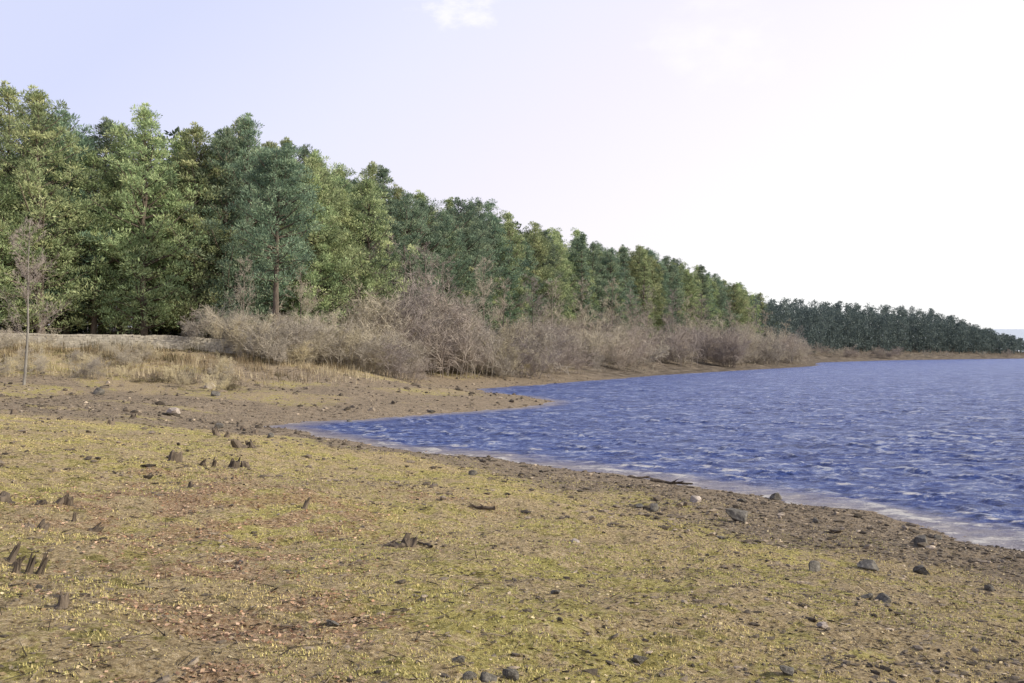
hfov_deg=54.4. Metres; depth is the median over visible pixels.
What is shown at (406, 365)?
bare shrub
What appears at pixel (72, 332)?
spruce tree
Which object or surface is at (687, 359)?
bare shrub
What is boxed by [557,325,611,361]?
bare shrub
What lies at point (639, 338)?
bare shrub
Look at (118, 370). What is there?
bare shrub
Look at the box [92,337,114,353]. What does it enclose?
bare shrub
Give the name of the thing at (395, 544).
tree stump
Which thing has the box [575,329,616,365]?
bare shrub
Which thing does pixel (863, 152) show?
sky
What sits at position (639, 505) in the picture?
rock
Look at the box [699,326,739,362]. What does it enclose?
bare shrub
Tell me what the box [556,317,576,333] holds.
bare shrub
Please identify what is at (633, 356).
bare shrub
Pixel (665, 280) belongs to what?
pine tree
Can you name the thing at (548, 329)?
bare shrub
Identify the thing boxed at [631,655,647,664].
rock
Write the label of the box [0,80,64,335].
pine tree
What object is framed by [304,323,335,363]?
bare shrub
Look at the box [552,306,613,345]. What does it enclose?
bare shrub
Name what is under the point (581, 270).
spruce tree
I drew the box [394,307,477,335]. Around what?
bare shrub
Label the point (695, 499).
rock
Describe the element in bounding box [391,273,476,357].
bare shrub
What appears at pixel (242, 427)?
tree stump
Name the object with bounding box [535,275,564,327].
bare tree
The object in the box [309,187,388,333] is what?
pine tree
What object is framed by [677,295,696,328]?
bare tree
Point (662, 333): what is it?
bare shrub
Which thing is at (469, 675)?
rock
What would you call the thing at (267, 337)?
bare shrub
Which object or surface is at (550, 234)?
pine tree
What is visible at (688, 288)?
pine tree
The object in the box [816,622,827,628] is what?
rock
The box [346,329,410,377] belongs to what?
bare shrub
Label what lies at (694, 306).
spruce tree
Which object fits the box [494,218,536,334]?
pine tree
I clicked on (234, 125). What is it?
pine tree
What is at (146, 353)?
bare shrub
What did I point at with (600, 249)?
pine tree
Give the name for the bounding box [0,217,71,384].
bare tree
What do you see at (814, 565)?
rock
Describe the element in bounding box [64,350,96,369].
bare shrub
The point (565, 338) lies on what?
bare shrub
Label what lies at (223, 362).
bare shrub
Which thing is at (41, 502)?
tree stump
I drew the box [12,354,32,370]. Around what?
bare shrub
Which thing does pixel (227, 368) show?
bare shrub
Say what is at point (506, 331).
bare shrub
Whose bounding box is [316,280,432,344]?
bare shrub
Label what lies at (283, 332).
bare shrub
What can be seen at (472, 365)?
bare shrub
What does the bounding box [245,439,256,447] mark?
tree stump
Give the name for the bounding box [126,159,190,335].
pine tree
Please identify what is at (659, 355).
bare shrub
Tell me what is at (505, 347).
bare shrub
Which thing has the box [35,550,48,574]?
tree stump
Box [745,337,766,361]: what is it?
bare shrub
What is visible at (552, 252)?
pine tree
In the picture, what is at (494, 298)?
pine tree
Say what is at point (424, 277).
bare tree
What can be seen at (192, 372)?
bare shrub
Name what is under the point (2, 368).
bare shrub
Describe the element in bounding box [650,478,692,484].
driftwood
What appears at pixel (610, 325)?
bare shrub
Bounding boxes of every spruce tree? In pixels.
[0,107,86,335]
[148,128,210,337]
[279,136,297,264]
[370,165,417,315]
[444,196,455,217]
[568,231,597,330]
[617,244,643,335]
[631,250,659,338]
[670,269,689,329]
[679,274,691,332]
[687,281,702,331]
[696,264,715,331]
[700,276,718,333]
[703,272,721,332]
[730,282,745,332]
[735,288,748,333]
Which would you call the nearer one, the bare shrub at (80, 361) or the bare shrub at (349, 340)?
the bare shrub at (80, 361)
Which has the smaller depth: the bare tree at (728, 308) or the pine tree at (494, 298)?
the pine tree at (494, 298)
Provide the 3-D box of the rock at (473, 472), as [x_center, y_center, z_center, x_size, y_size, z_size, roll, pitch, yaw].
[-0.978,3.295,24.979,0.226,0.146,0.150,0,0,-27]
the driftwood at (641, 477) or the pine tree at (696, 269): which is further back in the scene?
the pine tree at (696, 269)
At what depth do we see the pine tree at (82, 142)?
87.78 m
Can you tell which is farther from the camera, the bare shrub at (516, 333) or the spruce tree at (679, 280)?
the spruce tree at (679, 280)
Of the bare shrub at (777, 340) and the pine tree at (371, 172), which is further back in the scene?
the bare shrub at (777, 340)
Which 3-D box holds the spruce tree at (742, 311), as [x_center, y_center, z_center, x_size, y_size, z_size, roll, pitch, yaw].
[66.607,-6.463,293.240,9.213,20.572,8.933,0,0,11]
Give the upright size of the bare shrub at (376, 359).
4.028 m
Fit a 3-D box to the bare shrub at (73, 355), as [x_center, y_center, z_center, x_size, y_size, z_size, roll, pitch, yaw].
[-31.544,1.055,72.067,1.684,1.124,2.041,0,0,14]
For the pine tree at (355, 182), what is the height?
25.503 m
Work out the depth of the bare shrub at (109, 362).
70.27 m
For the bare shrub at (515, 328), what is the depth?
134.39 m
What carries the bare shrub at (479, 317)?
on the ground at (320, 393)
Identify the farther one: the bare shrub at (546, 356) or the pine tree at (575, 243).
the pine tree at (575, 243)
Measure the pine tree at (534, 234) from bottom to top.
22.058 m
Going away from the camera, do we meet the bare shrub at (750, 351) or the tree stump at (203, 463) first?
the tree stump at (203, 463)
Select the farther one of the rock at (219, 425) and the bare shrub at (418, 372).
the bare shrub at (418, 372)
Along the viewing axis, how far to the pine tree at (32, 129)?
84.01 m
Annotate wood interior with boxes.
[0,126,689,337]
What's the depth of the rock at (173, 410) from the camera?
50.78 m
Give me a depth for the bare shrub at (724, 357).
192.77 m
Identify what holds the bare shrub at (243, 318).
on the ground at (320, 393)
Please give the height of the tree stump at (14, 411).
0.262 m
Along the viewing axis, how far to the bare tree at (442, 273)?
121.98 m
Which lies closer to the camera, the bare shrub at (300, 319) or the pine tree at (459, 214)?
the bare shrub at (300, 319)
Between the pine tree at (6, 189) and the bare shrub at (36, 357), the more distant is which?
the pine tree at (6, 189)
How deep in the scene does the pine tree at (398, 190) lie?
134.59 m
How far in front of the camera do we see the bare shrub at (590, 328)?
160.67 m
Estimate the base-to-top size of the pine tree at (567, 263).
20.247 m
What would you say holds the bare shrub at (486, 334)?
on the ground at (320, 393)
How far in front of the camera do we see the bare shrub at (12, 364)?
65.96 m
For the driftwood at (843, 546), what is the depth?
16.46 m
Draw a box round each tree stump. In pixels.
[0,491,16,503]
[7,540,21,562]
[9,556,25,566]
[10,409,19,414]
[11,559,21,573]
[23,552,36,573]
[24,522,35,527]
[35,499,47,504]
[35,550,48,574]
[36,518,50,530]
[52,495,65,504]
[54,590,69,609]
[63,493,75,506]
[72,512,76,521]
[88,522,103,531]
[107,417,115,424]
[167,450,182,462]
[187,481,196,487]
[196,459,205,466]
[211,457,216,466]
[212,426,222,436]
[227,457,239,468]
[230,439,248,447]
[239,424,246,430]
[240,461,249,467]
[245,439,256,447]
[251,429,260,434]
[301,495,310,509]
[384,540,405,547]
[401,533,417,546]
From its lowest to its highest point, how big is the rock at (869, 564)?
0.158 m
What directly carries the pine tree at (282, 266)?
on the ground at (320, 393)
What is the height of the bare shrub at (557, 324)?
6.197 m
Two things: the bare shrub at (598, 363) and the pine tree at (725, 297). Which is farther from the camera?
the pine tree at (725, 297)
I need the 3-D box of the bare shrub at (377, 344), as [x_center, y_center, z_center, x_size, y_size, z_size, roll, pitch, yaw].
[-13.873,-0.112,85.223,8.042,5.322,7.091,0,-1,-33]
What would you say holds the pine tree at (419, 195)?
on the ground at (320, 393)
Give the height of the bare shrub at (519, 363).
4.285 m
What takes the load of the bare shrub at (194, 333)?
on the ground at (320, 393)
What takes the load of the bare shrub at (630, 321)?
on the ground at (320, 393)
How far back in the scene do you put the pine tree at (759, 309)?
316.26 m
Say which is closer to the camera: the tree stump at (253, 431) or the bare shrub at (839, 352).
the tree stump at (253, 431)
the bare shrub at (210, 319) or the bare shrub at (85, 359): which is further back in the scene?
the bare shrub at (210, 319)
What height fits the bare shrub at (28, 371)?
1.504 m
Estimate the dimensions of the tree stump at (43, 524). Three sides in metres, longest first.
0.194 x 0.191 x 0.182 m
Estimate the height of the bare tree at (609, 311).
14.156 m
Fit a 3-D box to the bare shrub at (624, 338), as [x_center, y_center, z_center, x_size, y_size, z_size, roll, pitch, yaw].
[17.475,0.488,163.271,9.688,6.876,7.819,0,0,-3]
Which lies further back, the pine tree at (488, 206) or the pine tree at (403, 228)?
the pine tree at (488, 206)
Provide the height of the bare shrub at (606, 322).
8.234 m
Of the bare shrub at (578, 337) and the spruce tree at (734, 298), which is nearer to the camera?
the bare shrub at (578, 337)
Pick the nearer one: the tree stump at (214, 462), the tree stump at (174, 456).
the tree stump at (174, 456)
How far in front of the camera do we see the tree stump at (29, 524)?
10.92 m
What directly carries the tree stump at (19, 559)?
on the ground at (320, 393)
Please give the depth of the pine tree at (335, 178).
111.36 m
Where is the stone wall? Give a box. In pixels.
[0,333,248,354]
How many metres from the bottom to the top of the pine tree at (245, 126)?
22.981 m
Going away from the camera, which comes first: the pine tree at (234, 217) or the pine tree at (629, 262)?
the pine tree at (234, 217)
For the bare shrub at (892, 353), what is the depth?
362.01 m
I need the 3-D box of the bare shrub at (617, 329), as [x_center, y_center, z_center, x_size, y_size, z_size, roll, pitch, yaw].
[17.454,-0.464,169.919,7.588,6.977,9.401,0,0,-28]
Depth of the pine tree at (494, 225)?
157.04 m
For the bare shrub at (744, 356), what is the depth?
201.91 m
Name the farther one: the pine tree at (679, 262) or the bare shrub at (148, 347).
the pine tree at (679, 262)
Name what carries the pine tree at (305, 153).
on the ground at (320, 393)
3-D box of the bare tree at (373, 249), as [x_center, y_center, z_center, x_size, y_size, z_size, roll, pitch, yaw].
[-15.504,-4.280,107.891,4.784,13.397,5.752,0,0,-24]
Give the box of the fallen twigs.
[0,421,1023,682]
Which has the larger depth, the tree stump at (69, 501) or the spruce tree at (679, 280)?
the spruce tree at (679, 280)
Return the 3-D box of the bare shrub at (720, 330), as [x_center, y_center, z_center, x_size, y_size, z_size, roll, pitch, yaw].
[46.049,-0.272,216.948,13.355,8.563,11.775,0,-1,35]
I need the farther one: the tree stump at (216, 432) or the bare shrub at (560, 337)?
the bare shrub at (560, 337)
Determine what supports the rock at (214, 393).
on the ground at (320, 393)
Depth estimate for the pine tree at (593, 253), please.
188.90 m
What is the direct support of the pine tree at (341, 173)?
on the ground at (320, 393)
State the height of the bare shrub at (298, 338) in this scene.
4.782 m
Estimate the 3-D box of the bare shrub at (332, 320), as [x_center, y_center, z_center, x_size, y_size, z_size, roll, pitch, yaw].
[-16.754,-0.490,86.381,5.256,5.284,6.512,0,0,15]
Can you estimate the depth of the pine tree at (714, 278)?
289.53 m
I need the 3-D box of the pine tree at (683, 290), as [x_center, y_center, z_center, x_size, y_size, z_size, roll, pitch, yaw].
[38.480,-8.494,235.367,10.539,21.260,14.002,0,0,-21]
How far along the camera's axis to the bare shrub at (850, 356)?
344.73 m
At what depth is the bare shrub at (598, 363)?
141.74 m
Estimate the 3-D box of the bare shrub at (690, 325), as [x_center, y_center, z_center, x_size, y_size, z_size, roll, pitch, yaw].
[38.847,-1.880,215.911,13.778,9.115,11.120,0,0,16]
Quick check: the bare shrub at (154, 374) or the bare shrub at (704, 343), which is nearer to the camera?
the bare shrub at (154, 374)
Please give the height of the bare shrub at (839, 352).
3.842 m
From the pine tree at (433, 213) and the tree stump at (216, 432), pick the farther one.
the pine tree at (433, 213)
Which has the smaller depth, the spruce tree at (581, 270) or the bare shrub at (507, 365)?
the bare shrub at (507, 365)
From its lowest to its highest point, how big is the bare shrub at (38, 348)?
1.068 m
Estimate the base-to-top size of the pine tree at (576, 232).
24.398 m
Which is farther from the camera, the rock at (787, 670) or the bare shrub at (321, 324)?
the bare shrub at (321, 324)
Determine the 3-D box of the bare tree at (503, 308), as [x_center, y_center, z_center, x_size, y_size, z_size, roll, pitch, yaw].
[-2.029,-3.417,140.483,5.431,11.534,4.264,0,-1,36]
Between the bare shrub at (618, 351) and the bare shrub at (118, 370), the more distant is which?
the bare shrub at (618, 351)
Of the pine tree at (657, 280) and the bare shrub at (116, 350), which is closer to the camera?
the bare shrub at (116, 350)
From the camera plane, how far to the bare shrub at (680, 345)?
179.04 m
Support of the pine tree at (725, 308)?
on the ground at (320, 393)
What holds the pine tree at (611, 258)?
on the ground at (320, 393)
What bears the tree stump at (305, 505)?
on the ground at (320, 393)
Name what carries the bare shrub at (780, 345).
on the ground at (320, 393)
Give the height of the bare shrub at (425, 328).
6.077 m
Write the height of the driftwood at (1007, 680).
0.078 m
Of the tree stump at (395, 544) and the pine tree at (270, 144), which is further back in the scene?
the pine tree at (270, 144)
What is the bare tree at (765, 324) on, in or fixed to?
on the ground at (320, 393)
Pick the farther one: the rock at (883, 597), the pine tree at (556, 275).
the pine tree at (556, 275)
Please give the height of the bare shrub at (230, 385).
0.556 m
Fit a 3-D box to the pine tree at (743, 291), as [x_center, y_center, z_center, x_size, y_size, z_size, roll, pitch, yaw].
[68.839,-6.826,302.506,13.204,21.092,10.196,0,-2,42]
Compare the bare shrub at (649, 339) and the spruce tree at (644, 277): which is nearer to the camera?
the bare shrub at (649, 339)
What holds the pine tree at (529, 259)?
on the ground at (320, 393)
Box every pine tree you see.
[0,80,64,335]
[0,84,114,333]
[0,107,136,333]
[0,155,53,325]
[44,150,166,338]
[48,119,111,331]
[49,116,159,334]
[60,118,166,334]
[76,102,209,335]
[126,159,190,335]
[128,167,169,333]
[132,135,220,336]
[136,121,247,335]
[165,125,294,337]
[172,133,257,335]
[186,144,271,323]
[197,112,310,324]
[197,117,266,289]
[223,142,325,358]
[236,141,326,324]
[260,145,321,316]
[263,155,375,355]
[270,172,375,344]
[286,148,351,318]
[296,143,336,230]
[303,158,383,294]
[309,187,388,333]
[326,174,423,353]
[332,164,362,199]
[336,178,393,292]
[340,202,406,304]
[351,178,360,185]
[357,161,410,245]
[379,190,440,318]
[379,212,439,299]
[386,184,436,279]
[393,198,463,310]
[411,189,436,215]
[421,208,475,298]
[425,209,480,317]
[431,196,500,324]
[431,222,481,305]
[454,209,503,329]
[461,197,513,332]
[472,243,512,329]
[473,199,511,310]
[481,215,536,332]
[486,211,516,327]
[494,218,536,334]
[500,210,537,295]
[510,235,554,329]
[515,221,569,328]
[528,230,579,326]
[528,240,571,318]
[540,242,580,324]
[545,227,581,315]
[550,227,573,286]
[555,242,590,322]
[565,227,599,289]
[566,236,600,329]
[570,251,610,326]
[580,240,615,324]
[587,247,620,287]
[591,247,643,333]
[595,265,636,324]
[615,246,643,313]
[625,244,663,336]
[635,249,682,303]
[642,259,683,341]
[648,261,687,343]
[653,255,686,337]
[664,261,695,327]
[673,258,699,321]
[680,269,711,334]
[691,265,714,306]
[703,278,733,328]
[711,273,729,311]
[711,279,733,333]
[712,279,741,332]
[718,290,738,328]
[722,279,730,296]
[725,283,749,332]
[729,290,753,326]
[739,285,759,331]
[748,294,765,333]
[748,295,769,339]
[755,292,780,336]
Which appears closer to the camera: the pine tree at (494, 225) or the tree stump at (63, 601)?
the tree stump at (63, 601)
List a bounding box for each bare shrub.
[0,323,20,345]
[0,332,20,348]
[0,353,18,376]
[0,357,17,372]
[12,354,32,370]
[14,356,52,374]
[15,346,33,359]
[20,325,64,349]
[28,344,52,372]
[29,342,46,351]
[62,355,109,379]
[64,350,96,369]
[65,349,88,360]
[76,351,105,361]
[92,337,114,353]
[94,355,114,368]
[98,340,132,356]
[111,349,138,367]
[112,363,135,376]
[125,351,145,367]
[126,337,158,360]
[128,374,163,383]
[133,338,163,362]
[143,372,176,382]
[159,365,178,380]
[172,378,201,383]
[173,301,242,348]
[174,368,192,387]
[181,366,200,378]
[193,306,285,354]
[196,299,286,344]
[198,368,230,390]
[204,305,281,362]
[208,313,286,356]
[208,359,238,379]
[213,353,238,374]
[217,372,239,387]
[219,384,248,389]
[221,316,254,348]
[221,373,241,384]
[237,316,283,361]
[259,335,298,366]
[267,327,339,363]
[271,308,329,344]
[272,309,339,364]
[279,306,318,351]
[279,340,313,363]
[284,314,338,336]
[288,330,332,363]
[294,307,344,362]
[301,321,363,367]
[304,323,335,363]
[309,310,384,369]
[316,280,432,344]
[320,273,437,371]
[322,317,384,370]
[325,270,456,365]
[330,347,348,365]
[335,333,402,371]
[337,310,444,349]
[339,316,410,372]
[343,298,420,322]
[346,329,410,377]
[362,335,402,374]
[363,364,389,374]
[366,326,427,379]
[367,337,416,378]
[370,328,436,381]
[379,304,450,358]
[385,294,493,371]
[388,353,420,379]
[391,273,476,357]
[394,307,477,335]
[395,293,484,378]
[396,355,436,382]
[399,289,486,369]
[407,321,460,375]
[411,275,475,366]
[430,315,495,376]
[431,299,491,373]
[435,312,486,371]
[435,321,505,373]
[450,319,503,379]
[451,316,531,375]
[470,319,542,379]
[478,322,499,368]
[479,351,517,378]
[483,315,571,376]
[485,322,523,343]
[489,344,525,377]
[496,315,540,353]
[502,315,541,351]
[507,317,561,361]
[509,353,536,375]
[511,329,570,382]
[512,325,560,358]
[513,323,581,368]
[514,312,556,328]
[516,311,579,369]
[526,345,551,374]
[531,346,569,370]
[535,316,569,330]
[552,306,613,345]
[552,338,590,374]
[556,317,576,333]
[556,327,588,357]
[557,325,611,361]
[560,317,592,354]
[565,320,594,356]
[567,320,617,343]
[572,350,599,373]
[573,309,627,334]
[574,328,616,357]
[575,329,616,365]
[575,338,606,361]
[589,337,622,364]
[589,351,606,372]
[592,319,629,357]
[592,325,643,362]
[595,314,640,346]
[596,341,655,371]
[598,326,672,373]
[605,326,641,365]
[617,342,646,366]
[619,323,661,365]
[629,308,676,368]
[639,316,680,360]
[647,339,673,363]
[650,343,665,363]
[654,320,709,367]
[656,322,691,362]
[660,313,716,339]
[661,327,699,359]
[669,346,698,365]
[685,325,722,363]
[694,313,726,351]
[697,327,723,358]
[698,321,754,341]
[698,325,751,364]
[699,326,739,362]
[707,321,751,367]
[711,337,746,365]
[713,351,742,366]
[721,322,755,339]
[728,347,751,363]
[733,332,766,363]
[739,333,763,363]
[741,349,757,362]
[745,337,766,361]
[747,328,789,363]
[749,322,763,338]
[750,340,783,365]
[755,331,806,363]
[757,332,789,363]
[761,331,785,361]
[770,333,806,363]
[780,332,808,362]
[781,333,814,362]
[782,332,814,363]
[810,341,819,353]
[819,345,829,354]
[830,349,844,357]
[841,346,857,355]
[843,349,856,357]
[869,345,890,357]
[888,348,901,357]
[921,348,934,356]
[1001,349,1012,355]
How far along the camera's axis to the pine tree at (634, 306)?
196.27 m
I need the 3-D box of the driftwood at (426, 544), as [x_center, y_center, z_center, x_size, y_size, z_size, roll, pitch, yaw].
[-1.081,2.539,12.495,0.097,0.053,0.355,0,-1,-36]
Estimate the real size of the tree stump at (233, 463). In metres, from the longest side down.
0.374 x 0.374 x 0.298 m
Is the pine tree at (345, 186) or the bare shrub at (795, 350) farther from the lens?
the bare shrub at (795, 350)
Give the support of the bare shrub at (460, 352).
on the ground at (320, 393)
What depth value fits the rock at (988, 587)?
12.92 m
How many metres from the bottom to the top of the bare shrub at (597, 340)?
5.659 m
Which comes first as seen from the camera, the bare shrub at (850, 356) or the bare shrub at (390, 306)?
the bare shrub at (390, 306)
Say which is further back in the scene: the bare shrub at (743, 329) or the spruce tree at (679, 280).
the bare shrub at (743, 329)
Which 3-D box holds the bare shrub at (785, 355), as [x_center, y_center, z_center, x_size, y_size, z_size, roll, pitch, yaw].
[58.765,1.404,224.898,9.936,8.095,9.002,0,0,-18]
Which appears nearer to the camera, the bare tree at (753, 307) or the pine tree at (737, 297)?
the bare tree at (753, 307)
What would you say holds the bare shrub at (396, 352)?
on the ground at (320, 393)
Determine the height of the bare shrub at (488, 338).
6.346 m
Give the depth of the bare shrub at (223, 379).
66.60 m
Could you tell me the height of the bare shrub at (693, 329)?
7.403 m
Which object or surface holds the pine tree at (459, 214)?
on the ground at (320, 393)
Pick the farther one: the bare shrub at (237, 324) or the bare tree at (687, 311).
the bare tree at (687, 311)
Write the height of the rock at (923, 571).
0.148 m
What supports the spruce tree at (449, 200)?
on the ground at (320, 393)
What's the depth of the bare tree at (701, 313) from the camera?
232.25 m
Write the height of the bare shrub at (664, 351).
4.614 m
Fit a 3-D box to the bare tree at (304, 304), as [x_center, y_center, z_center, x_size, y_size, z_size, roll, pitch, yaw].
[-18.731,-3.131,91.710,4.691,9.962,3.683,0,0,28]
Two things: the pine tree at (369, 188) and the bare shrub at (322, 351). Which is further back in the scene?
the pine tree at (369, 188)
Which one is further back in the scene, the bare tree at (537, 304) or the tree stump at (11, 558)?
the bare tree at (537, 304)
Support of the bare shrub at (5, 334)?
on the ground at (320, 393)
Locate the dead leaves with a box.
[0,422,1023,682]
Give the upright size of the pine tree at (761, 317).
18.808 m
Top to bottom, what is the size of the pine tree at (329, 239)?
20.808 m
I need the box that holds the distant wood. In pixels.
[752,296,1023,353]
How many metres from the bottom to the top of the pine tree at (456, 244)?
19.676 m
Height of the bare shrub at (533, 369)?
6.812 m
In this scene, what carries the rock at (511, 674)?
on the ground at (320, 393)
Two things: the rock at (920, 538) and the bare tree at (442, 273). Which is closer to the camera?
the rock at (920, 538)
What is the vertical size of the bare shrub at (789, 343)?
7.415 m
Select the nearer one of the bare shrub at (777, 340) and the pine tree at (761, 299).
the bare shrub at (777, 340)
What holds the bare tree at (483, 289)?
on the ground at (320, 393)
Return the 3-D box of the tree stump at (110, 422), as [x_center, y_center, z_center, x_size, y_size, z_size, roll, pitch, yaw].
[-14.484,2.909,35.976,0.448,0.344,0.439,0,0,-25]
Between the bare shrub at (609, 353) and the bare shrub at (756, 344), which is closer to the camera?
the bare shrub at (609, 353)
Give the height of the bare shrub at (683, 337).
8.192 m
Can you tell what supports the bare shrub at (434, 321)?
on the ground at (320, 393)
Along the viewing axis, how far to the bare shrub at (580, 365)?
132.10 m
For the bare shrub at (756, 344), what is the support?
on the ground at (320, 393)
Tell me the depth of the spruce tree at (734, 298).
290.03 m
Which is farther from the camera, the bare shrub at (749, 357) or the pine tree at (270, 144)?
the bare shrub at (749, 357)
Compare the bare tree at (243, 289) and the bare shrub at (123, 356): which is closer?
the bare shrub at (123, 356)
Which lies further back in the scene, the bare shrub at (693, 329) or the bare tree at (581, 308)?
the bare shrub at (693, 329)
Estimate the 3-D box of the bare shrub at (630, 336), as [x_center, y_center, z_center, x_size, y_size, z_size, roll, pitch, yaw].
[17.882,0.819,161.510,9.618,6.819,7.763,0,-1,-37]
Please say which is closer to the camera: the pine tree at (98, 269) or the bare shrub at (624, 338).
the pine tree at (98, 269)
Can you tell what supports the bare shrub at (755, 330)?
on the ground at (320, 393)
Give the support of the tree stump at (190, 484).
on the ground at (320, 393)
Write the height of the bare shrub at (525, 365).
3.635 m
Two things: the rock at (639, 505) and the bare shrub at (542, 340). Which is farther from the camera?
the bare shrub at (542, 340)
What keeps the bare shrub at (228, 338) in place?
on the ground at (320, 393)
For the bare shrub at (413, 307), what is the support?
on the ground at (320, 393)
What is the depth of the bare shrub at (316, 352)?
81.79 m
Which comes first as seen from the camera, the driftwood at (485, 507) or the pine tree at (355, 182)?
the driftwood at (485, 507)
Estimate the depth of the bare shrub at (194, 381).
67.40 m
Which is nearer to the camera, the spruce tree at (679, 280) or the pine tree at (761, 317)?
the spruce tree at (679, 280)
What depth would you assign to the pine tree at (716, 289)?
267.78 m
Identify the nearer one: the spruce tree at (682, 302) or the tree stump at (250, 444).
the tree stump at (250, 444)
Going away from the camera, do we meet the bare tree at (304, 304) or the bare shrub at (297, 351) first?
the bare shrub at (297, 351)
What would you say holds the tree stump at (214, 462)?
on the ground at (320, 393)
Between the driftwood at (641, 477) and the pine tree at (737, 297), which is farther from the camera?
the pine tree at (737, 297)
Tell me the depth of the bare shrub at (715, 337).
212.22 m
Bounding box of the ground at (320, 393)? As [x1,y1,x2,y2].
[0,327,1023,682]
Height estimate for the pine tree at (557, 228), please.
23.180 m
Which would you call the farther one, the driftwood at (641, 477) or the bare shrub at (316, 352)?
the bare shrub at (316, 352)
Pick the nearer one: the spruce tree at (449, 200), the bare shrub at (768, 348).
the spruce tree at (449, 200)
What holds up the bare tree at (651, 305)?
on the ground at (320, 393)
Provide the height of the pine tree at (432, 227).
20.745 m
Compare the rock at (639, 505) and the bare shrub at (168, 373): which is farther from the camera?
the bare shrub at (168, 373)
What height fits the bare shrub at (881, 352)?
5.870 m
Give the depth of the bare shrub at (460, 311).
111.49 m
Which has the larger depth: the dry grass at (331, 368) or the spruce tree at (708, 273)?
the spruce tree at (708, 273)
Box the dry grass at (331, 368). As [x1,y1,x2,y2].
[0,337,382,385]
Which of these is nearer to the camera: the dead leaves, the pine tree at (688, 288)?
the dead leaves
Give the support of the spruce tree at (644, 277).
on the ground at (320, 393)
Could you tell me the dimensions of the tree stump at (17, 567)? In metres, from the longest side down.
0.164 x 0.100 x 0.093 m
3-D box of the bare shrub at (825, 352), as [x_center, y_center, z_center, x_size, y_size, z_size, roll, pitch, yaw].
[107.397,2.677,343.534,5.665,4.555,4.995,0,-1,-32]
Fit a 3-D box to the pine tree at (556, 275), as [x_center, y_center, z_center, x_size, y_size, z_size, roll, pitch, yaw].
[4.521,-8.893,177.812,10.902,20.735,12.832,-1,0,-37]
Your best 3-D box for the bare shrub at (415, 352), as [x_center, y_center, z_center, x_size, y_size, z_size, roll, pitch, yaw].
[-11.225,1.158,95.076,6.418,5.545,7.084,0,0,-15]
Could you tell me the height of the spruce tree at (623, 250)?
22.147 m
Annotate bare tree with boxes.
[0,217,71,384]
[223,254,258,318]
[283,255,329,325]
[349,243,390,315]
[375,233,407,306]
[392,246,439,331]
[407,241,449,311]
[418,253,464,305]
[467,256,505,322]
[488,277,515,330]
[515,273,546,328]
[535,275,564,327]
[568,277,592,352]
[597,277,625,333]
[617,288,644,334]
[629,284,657,332]
[660,288,683,332]
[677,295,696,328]
[693,294,716,328]
[723,299,742,334]
[740,303,759,336]
[754,311,777,337]
[780,319,790,338]
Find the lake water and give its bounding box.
[263,359,1023,550]
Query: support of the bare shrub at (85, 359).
on the ground at (320, 393)
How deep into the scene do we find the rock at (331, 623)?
7.08 m
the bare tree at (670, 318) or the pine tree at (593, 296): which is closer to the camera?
the pine tree at (593, 296)
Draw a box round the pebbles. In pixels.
[0,327,1023,682]
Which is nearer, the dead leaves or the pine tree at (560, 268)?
the dead leaves
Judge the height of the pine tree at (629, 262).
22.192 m
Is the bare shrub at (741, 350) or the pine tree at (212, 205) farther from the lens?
the bare shrub at (741, 350)
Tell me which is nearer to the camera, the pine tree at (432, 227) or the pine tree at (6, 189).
the pine tree at (6, 189)
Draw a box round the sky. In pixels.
[0,0,1023,328]
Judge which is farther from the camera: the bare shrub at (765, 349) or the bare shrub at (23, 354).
the bare shrub at (765, 349)
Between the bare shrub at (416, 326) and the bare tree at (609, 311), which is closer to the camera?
the bare shrub at (416, 326)
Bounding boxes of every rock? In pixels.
[92,387,104,394]
[166,407,179,413]
[211,391,220,395]
[214,423,223,428]
[326,619,338,626]
[452,655,464,663]
[462,671,476,679]
[468,470,477,475]
[480,672,496,682]
[502,668,518,680]
[550,590,560,593]
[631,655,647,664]
[636,503,642,507]
[650,503,658,511]
[690,495,700,502]
[726,508,747,523]
[769,493,781,499]
[779,665,793,675]
[808,560,819,571]
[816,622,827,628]
[857,559,879,570]
[859,593,872,599]
[876,593,891,602]
[913,565,929,574]
[914,535,926,545]
[984,584,993,591]
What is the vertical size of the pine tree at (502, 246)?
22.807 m
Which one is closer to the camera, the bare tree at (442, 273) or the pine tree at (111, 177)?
the pine tree at (111, 177)
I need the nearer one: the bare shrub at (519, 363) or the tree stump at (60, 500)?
the tree stump at (60, 500)
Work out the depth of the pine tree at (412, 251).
125.99 m
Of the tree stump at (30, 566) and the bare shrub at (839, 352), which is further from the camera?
the bare shrub at (839, 352)
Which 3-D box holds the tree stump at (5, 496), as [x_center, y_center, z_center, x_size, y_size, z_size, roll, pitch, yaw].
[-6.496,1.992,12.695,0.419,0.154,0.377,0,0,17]
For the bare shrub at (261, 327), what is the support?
on the ground at (320, 393)
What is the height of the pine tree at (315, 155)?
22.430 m
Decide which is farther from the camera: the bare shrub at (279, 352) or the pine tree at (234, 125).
the pine tree at (234, 125)
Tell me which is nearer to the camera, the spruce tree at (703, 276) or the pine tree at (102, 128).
the pine tree at (102, 128)
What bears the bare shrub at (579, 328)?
on the ground at (320, 393)
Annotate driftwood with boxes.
[101,630,150,642]
[175,558,202,562]
[417,541,432,547]
[467,502,495,509]
[627,475,650,478]
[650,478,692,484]
[832,543,854,547]
[995,675,1023,682]

